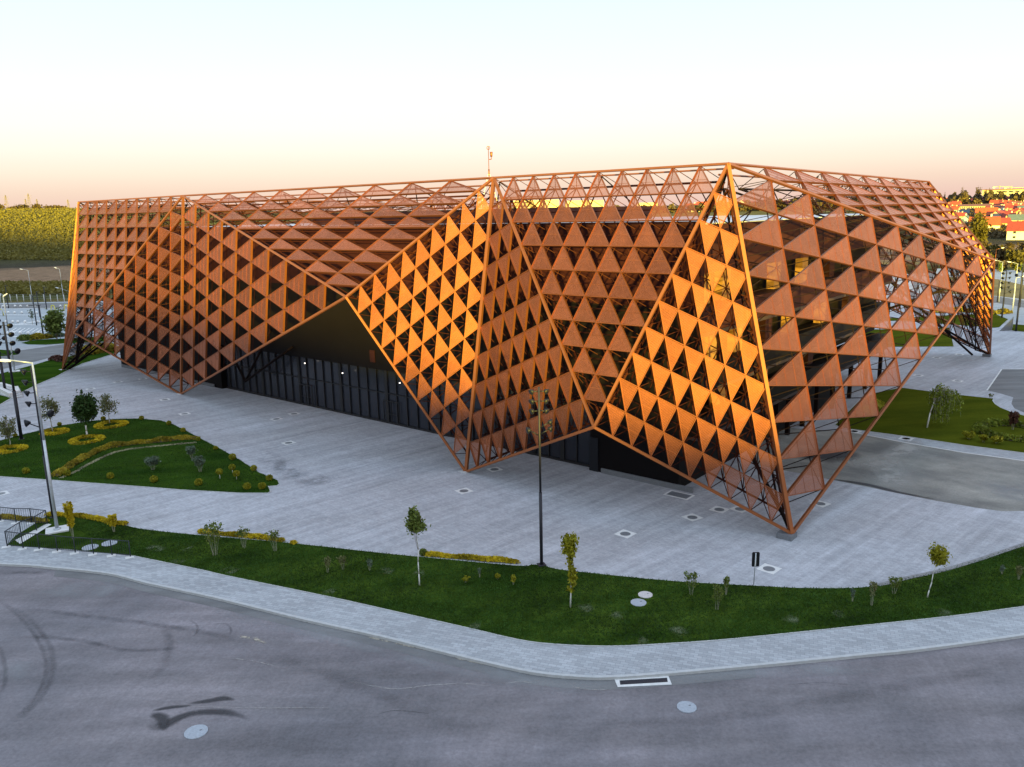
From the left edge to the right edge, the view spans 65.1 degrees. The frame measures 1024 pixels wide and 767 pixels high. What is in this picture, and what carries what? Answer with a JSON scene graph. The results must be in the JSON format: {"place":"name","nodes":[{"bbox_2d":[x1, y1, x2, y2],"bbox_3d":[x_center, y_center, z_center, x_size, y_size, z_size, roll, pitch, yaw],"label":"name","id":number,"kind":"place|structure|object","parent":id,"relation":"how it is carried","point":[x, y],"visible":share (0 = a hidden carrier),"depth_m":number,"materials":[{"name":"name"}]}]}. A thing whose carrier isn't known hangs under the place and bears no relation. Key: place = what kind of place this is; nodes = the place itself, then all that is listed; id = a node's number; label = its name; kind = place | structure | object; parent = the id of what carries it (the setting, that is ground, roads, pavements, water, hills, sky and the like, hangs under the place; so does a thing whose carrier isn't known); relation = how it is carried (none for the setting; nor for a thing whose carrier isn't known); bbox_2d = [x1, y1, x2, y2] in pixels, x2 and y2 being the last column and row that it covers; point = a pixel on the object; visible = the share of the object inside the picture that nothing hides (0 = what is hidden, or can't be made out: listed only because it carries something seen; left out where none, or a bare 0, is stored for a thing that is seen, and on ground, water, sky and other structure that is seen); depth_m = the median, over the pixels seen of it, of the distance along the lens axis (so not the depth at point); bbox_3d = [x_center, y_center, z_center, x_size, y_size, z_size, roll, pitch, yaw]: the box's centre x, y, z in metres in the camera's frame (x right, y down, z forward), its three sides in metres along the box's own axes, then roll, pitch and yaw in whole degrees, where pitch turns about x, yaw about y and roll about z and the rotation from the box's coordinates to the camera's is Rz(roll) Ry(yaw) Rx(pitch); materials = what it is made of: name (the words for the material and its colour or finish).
{"place":"outdoors","nodes":[
{"label":"outdoors","id":0,"kind":"place"},
{"bbox_2d":[0,518,34,545],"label":"path","id":1,"kind":"structure","parent":0,"point":[5,525],"depth_m":59.11,"materials":[{"name":"grey concrete"}]},
{"bbox_2d":[0,302,113,308],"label":"road","id":2,"kind":"structure","parent":0,"point":[43,305],"depth_m":217.56,"materials":[{"name":"grey asphalt"}]},
{"bbox_2d":[0,301,116,348],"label":"parking lot","id":3,"kind":"structure","parent":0,"point":[18,315],"depth_m":180.22,"materials":[{"name":"grey asphalt"}]},
{"bbox_2d":[29,332,53,340],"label":"shrub bed","id":4,"kind":"object","parent":3,"relation":"on","point":[36,336],"visible":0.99,"depth_m":154.85,"materials":[{"name":"green plant"}]},
{"bbox_2d":[1,336,117,368],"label":"road","id":5,"kind":"structure","parent":0,"point":[34,354],"depth_m":137.51,"materials":[{"name":"grey asphalt"}]},
{"bbox_2d":[0,350,119,403],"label":"lawn","id":6,"kind":"structure","parent":0,"point":[46,370],"depth_m":120.26,"materials":[{"name":"green plant"}]},
{"bbox_2d":[0,319,5,388],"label":"floodlight mast","id":7,"kind":"object","parent":6,"relation":"on","point":[2,372],"visible":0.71,"depth_m":106.14,"materials":[{"name":"black metal"}]},
{"bbox_2d":[3,293,19,372],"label":"street lamp","id":8,"kind":"object","parent":6,"relation":"on","point":[13,370],"visible":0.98,"depth_m":120.97,"materials":[{"name":"metal"}]},
{"bbox_2d":[81,342,118,354],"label":"shrub bed","id":9,"kind":"object","parent":6,"relation":"on","point":[99,350],"visible":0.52,"depth_m":137.01,"materials":[{"name":"green plant"}]},
{"bbox_2d":[22,336,103,344],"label":"lawn","id":10,"kind":"structure","parent":0,"point":[49,341],"depth_m":151.48,"materials":[{"name":"green plant"}]},
{"bbox_2d":[40,307,65,339],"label":"young tree","id":11,"kind":"object","parent":10,"relation":"on","point":[53,321],"visible":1,"depth_m":151.63,"materials":[{"name":"green plant"}]},
{"bbox_2d":[0,418,277,492],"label":"lawn","id":12,"kind":"structure","parent":0,"point":[146,477],"depth_m":74.78,"materials":[{"name":"green plant"}]},
{"bbox_2d":[0,415,17,443],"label":"young tree","id":13,"kind":"object","parent":12,"relation":"on","point":[8,430],"visible":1,"depth_m":80.74,"materials":[{"name":"green plant"}]},
{"bbox_2d":[0,322,23,439],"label":"floodlight mast","id":14,"kind":"object","parent":12,"relation":"on","point":[13,343],"visible":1,"depth_m":81.89,"materials":[{"name":"black metal"}]},
{"bbox_2d":[0,444,28,453],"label":"flower ring","id":15,"kind":"object","parent":12,"relation":"on","point":[20,447],"visible":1,"depth_m":79.56,"materials":[{"name":"yellow plant"}]},
{"bbox_2d":[39,395,60,430],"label":"young tree","id":16,"kind":"object","parent":12,"relation":"on","point":[49,404],"visible":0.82,"depth_m":85.50,"materials":[{"name":"green plant"}]},
{"bbox_2d":[39,427,69,435],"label":"flower ring","id":17,"kind":"object","parent":12,"relation":"on","point":[48,432],"visible":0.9,"depth_m":85.56,"materials":[{"name":"yellow plant"}]},
{"bbox_2d":[69,389,98,433],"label":"young tree","id":18,"kind":"object","parent":12,"relation":"on","point":[84,408],"visible":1,"depth_m":82.80,"materials":[{"name":"green plant"}]},
{"bbox_2d":[67,434,105,444],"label":"flower ring","id":19,"kind":"object","parent":12,"relation":"on","point":[75,441],"visible":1,"depth_m":82.04,"materials":[{"name":"yellow plant"}]},
{"bbox_2d":[97,393,119,423],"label":"young tree","id":20,"kind":"object","parent":12,"relation":"on","point":[107,405],"visible":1,"depth_m":88.37,"materials":[{"name":"green plant"}]},
{"bbox_2d":[93,420,128,428],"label":"flower ring","id":21,"kind":"object","parent":12,"relation":"on","point":[99,425],"visible":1,"depth_m":87.86,"materials":[{"name":"yellow plant"}]},
{"bbox_2d":[51,434,199,476],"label":"curved hedge","id":22,"kind":"object","parent":12,"relation":"on","point":[78,459],"visible":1,"depth_m":79.53,"materials":[{"name":"yellow plant"}]},
{"bbox_2d":[59,442,195,477],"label":"pebble edging","id":23,"kind":"object","parent":12,"relation":"on","point":[89,463],"visible":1,"depth_m":78.02,"materials":[{"name":"gravel"}]},
{"bbox_2d":[143,456,160,469],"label":"shrub","id":24,"kind":"object","parent":12,"relation":"on","point":[151,461],"visible":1,"depth_m":71.89,"materials":[{"name":"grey plant"}]},
{"bbox_2d":[191,455,204,470],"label":"shrub","id":25,"kind":"object","parent":12,"relation":"on","point":[199,460],"visible":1,"depth_m":71.01,"materials":[{"name":"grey plant"}]},
{"bbox_2d":[0,566,1023,766],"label":"road","id":26,"kind":"structure","parent":0,"point":[93,673],"depth_m":36.82,"materials":[{"name":"grey asphalt"}]},
{"bbox_2d":[152,713,166,727],"bbox_3d":[-15.822,15.226,36.317,0.769,0.001,1.863,-13,17,-43],"label":"stain","id":27,"kind":"object","parent":26,"relation":"on","point":[161,718],"visible":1,"depth_m":36.40,"materials":[{"name":"grey"}]},
{"bbox_2d":[184,724,207,738],"bbox_3d":[-13.947,15.392,35.392,1.001,0.093,1.000,-1,12,0],"label":"concrete cover","id":28,"kind":"object","parent":26,"relation":"on","point":[196,731],"visible":1,"depth_m":35.37,"materials":[{"name":"concrete"}]},
{"bbox_2d":[158,710,234,727],"bbox_3d":[-14.187,15.170,36.412,4.654,0.001,1.369,-3,12,-9],"label":"stain","id":29,"kind":"object","parent":26,"relation":"on","point":[175,719],"visible":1,"depth_m":36.68,"materials":[{"name":"grey"}]},
{"bbox_2d":[54,570,755,689],"bbox_3d":[-9.504,13.456,43.954,43.813,0.001,4.332,3,13,18],"label":"gutter","id":30,"kind":"object","parent":26,"relation":"on","point":[583,684],"visible":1,"depth_m":41.51,"materials":[{"name":"concrete"}]},
{"bbox_2d":[614,676,671,686],"bbox_3d":[6.272,14.268,38.426,2.658,0.020,0.854,-2,12,-4],"label":"storm drain","id":31,"kind":"object","parent":30,"relation":"on","point":[658,680],"visible":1,"depth_m":38.36,"materials":[{"name":"white concrete"}]},
{"bbox_2d":[0,563,1023,679],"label":"kerb","id":32,"kind":"structure","parent":26,"relation":"on","point":[688,671],"depth_m":40.64,"materials":[{"name":"concrete"}]},
{"bbox_2d":[677,701,696,712],"bbox_3d":[7.925,14.687,36.364,0.881,0.093,0.880,-1,12,0],"label":"concrete cover","id":33,"kind":"object","parent":26,"relation":"on","point":[686,706],"visible":1,"depth_m":36.31,"materials":[{"name":"concrete"}]},
{"bbox_2d":[0,270,1023,586],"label":"plaza","id":34,"kind":"structure","parent":0,"point":[352,482],"depth_m":62.44,"materials":[{"name":"grey concrete"}]},
{"bbox_2d":[0,513,49,522],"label":"planting bed","id":35,"kind":"object","parent":34,"relation":"on","point":[21,517],"visible":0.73,"depth_m":60.73,"materials":[{"name":"yellow plant"}]},
{"bbox_2d":[0,507,133,558],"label":"railing","id":36,"kind":"object","parent":34,"relation":"on","point":[57,549],"visible":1,"depth_m":55.23,"materials":[{"name":"black metal"}]},
{"bbox_2d":[0,418,279,493],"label":"kerb","id":37,"kind":"structure","parent":34,"relation":"on","point":[154,487],"depth_m":68.73,"materials":[{"name":"concrete"}]},
{"bbox_2d":[126,525,860,587],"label":"kerb","id":38,"kind":"structure","parent":34,"relation":"on","point":[548,566],"depth_m":50.72,"materials":[{"name":"concrete"}]},
{"bbox_2d":[752,552,759,584],"bbox_3d":[14.407,10.946,47.401,0.528,2.103,0.104,-5,13,-16],"label":"road sign","id":39,"kind":"object","parent":38,"relation":"on","point":[755,558],"visible":1,"depth_m":47.31,"materials":[{"name":"metal"}]},
{"bbox_2d":[59,162,994,541],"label":"arena","id":40,"kind":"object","parent":34,"relation":"on","point":[639,342],"visible":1,"depth_m":70.70,"materials":[{"name":"orange metal"}]},
{"bbox_2d":[589,437,597,471],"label":"service door","id":41,"kind":"structure","parent":40,"relation":"in","point":[593,442],"depth_m":68.88,"materials":[{"name":"black metal"}]},
{"bbox_2d":[131,555,1023,646],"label":"kerb","id":42,"kind":"structure","parent":34,"relation":"on","point":[590,645],"depth_m":43.07,"materials":[{"name":"concrete"}]},
{"bbox_2d":[615,529,636,537],"bbox_3d":[7.865,10.432,55.637,1.150,0.010,1.150,10,16,42],"label":"manhole cover","id":43,"kind":"object","parent":34,"relation":"on","point":[625,533],"visible":1,"depth_m":55.65,"materials":[{"name":"white concrete"}]},
{"bbox_2d":[663,490,694,499],"bbox_3d":[13.110,8.750,62.950,2.100,0.021,1.250,9,16,39],"label":"service hatch","id":44,"kind":"object","parent":34,"relation":"on","point":[680,495],"visible":1,"depth_m":62.97,"materials":[{"name":"white concrete"}]},
{"bbox_2d":[757,563,781,573],"bbox_3d":[15.955,11.502,49.766,1.150,0.010,1.150,10,17,44],"label":"manhole cover","id":45,"kind":"object","parent":34,"relation":"on","point":[767,568],"visible":1,"depth_m":49.77,"materials":[{"name":"white concrete"}]},
{"bbox_2d":[834,387,1022,452],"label":"kerb","id":46,"kind":"structure","parent":34,"relation":"on","point":[928,439],"depth_m":77.99,"materials":[{"name":"concrete"}]},
{"bbox_2d":[853,432,1023,460],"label":"kerb","id":47,"kind":"structure","parent":34,"relation":"on","point":[940,448],"depth_m":73.26,"materials":[{"name":"white concrete"}]},
{"bbox_2d":[877,543,1023,585],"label":"kerb","id":48,"kind":"structure","parent":34,"relation":"on","point":[963,563],"depth_m":49.50,"materials":[{"name":"grey concrete"}]},
{"bbox_2d":[1014,263,1023,330],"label":"floodlight mast","id":49,"kind":"object","parent":34,"relation":"on","point":[1021,276],"visible":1,"depth_m":137.04,"materials":[{"name":"metal"}]},
{"bbox_2d":[0,546,1023,674],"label":"sidewalk","id":50,"kind":"structure","parent":0,"point":[577,660],"depth_m":42.12,"materials":[{"name":"grey concrete"}]},
{"bbox_2d":[0,205,1023,302],"bbox_3d":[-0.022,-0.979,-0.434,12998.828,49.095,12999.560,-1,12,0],"label":"ground","id":51,"kind":"structure","parent":0,"point":[36,270],"depth_m":403.66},
{"bbox_2d":[0,382,23,398],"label":"concrete steps","id":52,"kind":"structure","parent":51,"relation":"on","point":[7,391],"depth_m":105.08,"materials":[{"name":"white concrete"}]},
{"bbox_2d":[0,207,85,260],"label":"vineyard","id":53,"kind":"object","parent":51,"relation":"on","point":[39,243],"visible":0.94,"depth_m":560.92,"materials":[{"name":"green plant"}]},
{"bbox_2d":[0,279,90,295],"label":"scrub","id":54,"kind":"object","parent":51,"relation":"on","point":[13,287],"visible":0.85,"depth_m":271.25,"materials":[{"name":"green plant"}]},
{"bbox_2d":[514,200,558,207],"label":"industrial hall","id":55,"kind":"structure","parent":51,"relation":"on","point":[555,203],"depth_m":2126.57,"materials":[{"name":"beige paint"}]},
{"bbox_2d":[566,200,603,206],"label":"industrial hall","id":56,"kind":"structure","parent":51,"relation":"on","point":[594,204],"depth_m":2305.86,"materials":[{"name":"beige paint"}]},
{"bbox_2d":[484,199,771,212],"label":"distant wood","id":57,"kind":"object","parent":51,"relation":"on","point":[740,207],"visible":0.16,"depth_m":960.55,"materials":[{"name":"green plant"}]},
{"bbox_2d":[758,190,1023,209],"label":"wood","id":58,"kind":"object","parent":51,"relation":"on","point":[965,196],"visible":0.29,"depth_m":915.04,"materials":[{"name":"green plant"}]},
{"bbox_2d":[958,203,991,209],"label":"terrace","id":59,"kind":"structure","parent":51,"relation":"on","point":[969,206],"depth_m":770.32,"materials":[{"name":"beige paint"}]},
{"bbox_2d":[968,207,991,241],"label":"poplar tree","id":60,"kind":"object","parent":51,"relation":"on","point":[979,228],"visible":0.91,"depth_m":364.31,"materials":[{"name":"green plant"}]},
{"bbox_2d":[936,208,1023,238],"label":"garden greenery","id":61,"kind":"object","parent":51,"relation":"on","point":[1000,232],"visible":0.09,"depth_m":461.86,"materials":[{"name":"green plant"}]},
{"bbox_2d":[968,214,1000,229],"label":"house","id":62,"kind":"structure","parent":51,"relation":"on","point":[994,222],"depth_m":487.98,"materials":[{"name":"orange paint"}]},
{"bbox_2d":[973,205,997,216],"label":"house","id":63,"kind":"structure","parent":51,"relation":"on","point":[988,211],"depth_m":629.28,"materials":[{"name":"orange paint"}]},
{"bbox_2d":[990,246,1016,261],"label":"broadleaf tree","id":64,"kind":"object","parent":51,"relation":"on","point":[1000,253],"visible":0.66,"depth_m":296.25,"materials":[{"name":"green plant"}]},
{"bbox_2d":[1004,249,1023,261],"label":"broadleaf tree","id":65,"kind":"object","parent":51,"relation":"on","point":[1010,255],"visible":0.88,"depth_m":288.22,"materials":[{"name":"green plant"}]},
{"bbox_2d":[1006,221,1023,239],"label":"house","id":66,"kind":"structure","parent":51,"relation":"on","point":[1015,230],"depth_m":428.85,"materials":[{"name":"white paint"}]},
{"bbox_2d":[1007,212,1023,220],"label":"house","id":67,"kind":"structure","parent":51,"relation":"on","point":[1017,217],"depth_m":548.35,"materials":[{"name":"white paint"}]},
{"bbox_2d":[0,0,1023,211],"label":"sky","id":68,"kind":"structure","parent":0,"point":[100,99],"materials":[{"name":"white"}]},
{"bbox_2d":[9,516,1023,645],"bbox_3d":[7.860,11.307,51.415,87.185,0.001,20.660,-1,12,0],"label":"lawn","id":69,"kind":"structure","parent":0,"point":[385,600],"depth_m":46.78,"materials":[{"name":"green plant"}]},
{"bbox_2d":[16,524,50,542],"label":"kerb","id":70,"kind":"structure","parent":69,"relation":"on","point":[26,536],"depth_m":57.98,"materials":[{"name":"white concrete"}]},
{"bbox_2d":[0,359,68,534],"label":"street lamp","id":71,"kind":"object","parent":69,"relation":"on","point":[57,528],"visible":0.98,"depth_m":57.56,"materials":[{"name":"metal"}]},
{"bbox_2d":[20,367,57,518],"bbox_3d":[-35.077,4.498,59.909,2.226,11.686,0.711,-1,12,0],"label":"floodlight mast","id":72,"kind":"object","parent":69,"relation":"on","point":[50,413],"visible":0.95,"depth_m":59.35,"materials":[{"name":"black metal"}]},
{"bbox_2d":[62,501,74,538],"bbox_3d":[-31.157,9.654,56.611,0.734,2.868,0.820,-1,12,0],"label":"shrub","id":73,"kind":"object","parent":69,"relation":"on","point":[68,511],"visible":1,"depth_m":56.35,"materials":[{"name":"yellow plant"}]},
{"bbox_2d":[44,511,128,524],"bbox_3d":[-32.063,10.079,60.571,7.874,0.492,0.991,3,13,19],"label":"flower hedge","id":74,"kind":"object","parent":69,"relation":"on","point":[102,519],"visible":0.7,"depth_m":60.45,"materials":[{"name":"yellow plant"}]},
{"bbox_2d":[107,513,116,531],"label":"shrub","id":75,"kind":"object","parent":69,"relation":"on","point":[111,520],"visible":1,"depth_m":57.69,"materials":[{"name":"yellow plant"}]},
{"bbox_2d":[201,520,223,555],"bbox_3d":[-19.794,10.365,53.245,1.431,2.380,1.496,-1,12,0],"label":"shrub","id":76,"kind":"object","parent":69,"relation":"on","point":[212,532],"visible":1,"depth_m":53.17,"materials":[{"name":"green plant"}]},
{"bbox_2d":[197,528,284,541],"bbox_3d":[-19.149,10.646,56.588,7.197,0.464,0.641,2,13,16],"label":"flower hedge","id":77,"kind":"object","parent":69,"relation":"on","point":[259,536],"visible":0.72,"depth_m":56.29,"materials":[{"name":"yellow plant"}]},
{"bbox_2d":[404,505,430,584],"bbox_3d":[-5.662,9.738,47.950,1.391,5.189,1.372,9,16,41],"label":"young tree","id":78,"kind":"object","parent":69,"relation":"on","point":[415,524],"visible":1,"depth_m":47.47,"materials":[{"name":"green plant"}]},
{"bbox_2d":[422,551,520,563],"bbox_3d":[-2.676,11.243,52.072,6.704,0.476,0.626,2,12,14],"label":"flower hedge","id":79,"kind":"object","parent":69,"relation":"on","point":[493,558],"visible":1,"depth_m":51.93,"materials":[{"name":"yellow plant"}]},
{"bbox_2d":[526,387,552,566],"bbox_3d":[1.753,5.879,49.771,1.687,11.584,0.639,-1,12,0],"label":"floodlight mast","id":80,"kind":"object","parent":69,"relation":"on","point":[528,431],"visible":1,"depth_m":49.15,"materials":[{"name":"black metal"}]},
{"bbox_2d":[559,531,579,607],"bbox_3d":[3.231,10.536,45.030,1.168,4.453,1.334,-1,12,0],"label":"young tree","id":81,"kind":"object","parent":69,"relation":"on","point":[569,548],"visible":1,"depth_m":44.69,"materials":[{"name":"green plant"}]},
{"bbox_2d":[684,571,699,594],"bbox_3d":[10.374,11.594,46.419,0.871,1.487,0.847,-1,12,0],"label":"shrub","id":82,"kind":"object","parent":69,"relation":"on","point":[693,575],"visible":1,"depth_m":46.40,"materials":[{"name":"green plant"}]},
{"bbox_2d":[710,583,724,608],"bbox_3d":[11.517,11.880,44.649,0.727,1.615,0.779,-6,13,-21],"label":"shrub","id":83,"kind":"object","parent":69,"relation":"on","point":[720,591],"visible":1,"depth_m":44.55,"materials":[{"name":"green plant"}]},
{"bbox_2d":[888,576,902,592],"bbox_3d":[21.965,11.607,46.023,0.777,1.112,0.714,8,15,36],"label":"shrub","id":84,"kind":"object","parent":69,"relation":"on","point":[897,581],"visible":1,"depth_m":45.88,"materials":[{"name":"green plant"}]},
{"bbox_2d":[926,542,952,596],"bbox_3d":[24.040,10.586,45.252,1.305,3.346,1.253,-1,12,0],"label":"young tree","id":85,"kind":"object","parent":69,"relation":"on","point":[938,556],"visible":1,"depth_m":44.97,"materials":[{"name":"green plant"}]},
{"bbox_2d":[751,428,1023,510],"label":"road","id":86,"kind":"structure","parent":0,"point":[969,480],"depth_m":67.30,"materials":[{"name":"grey asphalt"}]},
{"bbox_2d":[802,451,853,459],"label":"stain","id":87,"kind":"object","parent":86,"relation":"on","point":[829,455],"visible":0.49,"depth_m":71.91,"materials":[{"name":"grey"}]},
{"bbox_2d":[854,458,904,483],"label":"stain","id":88,"kind":"object","parent":86,"relation":"on","point":[878,462],"visible":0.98,"depth_m":68.33,"materials":[{"name":"grey"}]},
{"bbox_2d":[839,480,919,496],"bbox_3d":[29.044,8.226,63.671,8.560,0.001,1.124,9,16,40],"label":"stain","id":89,"kind":"object","parent":86,"relation":"on","point":[866,484],"visible":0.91,"depth_m":63.82,"materials":[{"name":"grey concrete"}]},
{"bbox_2d":[886,442,917,461],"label":"stain","id":90,"kind":"object","parent":86,"relation":"on","point":[907,446],"visible":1,"depth_m":73.29,"materials":[{"name":"grey concrete"}]},
{"bbox_2d":[866,328,952,346],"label":"lawn","id":91,"kind":"structure","parent":0,"point":[943,340],"depth_m":132.46,"materials":[{"name":"green plant"}]},
{"bbox_2d":[836,388,1023,452],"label":"lawn","id":92,"kind":"structure","parent":0,"point":[906,412],"depth_m":82.93,"materials":[{"name":"green plant"}]},
{"bbox_2d":[925,383,963,427],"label":"willow tree","id":93,"kind":"object","parent":92,"relation":"on","point":[940,394],"visible":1,"depth_m":79.36,"materials":[{"name":"green plant"}]},
{"bbox_2d":[971,417,1023,441],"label":"ring hedge","id":94,"kind":"object","parent":92,"relation":"on","point":[983,426],"visible":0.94,"depth_m":77.96,"materials":[{"name":"green plant"}]},
{"bbox_2d":[1008,411,1019,429],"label":"shrub","id":95,"kind":"object","parent":92,"relation":"on","point":[1014,416],"visible":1,"depth_m":78.33,"materials":[{"name":"brown plant"}]},
{"bbox_2d":[852,430,1023,459],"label":"sidewalk","id":96,"kind":"structure","parent":0,"point":[984,451],"depth_m":73.44,"materials":[{"name":"grey concrete"}]},
{"bbox_2d":[890,314,1007,327],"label":"lawn","id":97,"kind":"structure","parent":0,"point":[998,321],"depth_m":152.26,"materials":[{"name":"green plant"}]},
{"bbox_2d":[1000,271,1011,317],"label":"floodlight mast","id":98,"kind":"object","parent":97,"relation":"on","point":[1002,282],"visible":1,"depth_m":153.40,"materials":[{"name":"black metal"}]},
{"bbox_2d":[936,277,1023,298],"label":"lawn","id":99,"kind":"structure","parent":0,"point":[1011,288],"depth_m":203.44,"materials":[{"name":"green plant"}]},
{"bbox_2d":[936,304,1023,322],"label":"parking lot","id":100,"kind":"structure","parent":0,"point":[1010,316],"depth_m":160.83,"materials":[{"name":"grey asphalt"}]},
{"bbox_2d":[935,307,1012,313],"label":"shrub bed","id":101,"kind":"object","parent":100,"relation":"on","point":[1005,311],"visible":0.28,"depth_m":160.00,"materials":[{"name":"yellow plant"}]},
{"bbox_2d":[936,269,1023,283],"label":"road","id":102,"kind":"structure","parent":0,"point":[1011,275],"depth_m":243.69,"materials":[{"name":"grey asphalt"}]},
{"bbox_2d":[937,295,1023,306],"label":"road","id":103,"kind":"structure","parent":0,"point":[1008,301],"depth_m":180.14,"materials":[{"name":"grey asphalt"}]},
{"bbox_2d":[988,369,1023,411],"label":"road","id":104,"kind":"structure","parent":0,"point":[1008,382],"depth_m":97.63,"materials":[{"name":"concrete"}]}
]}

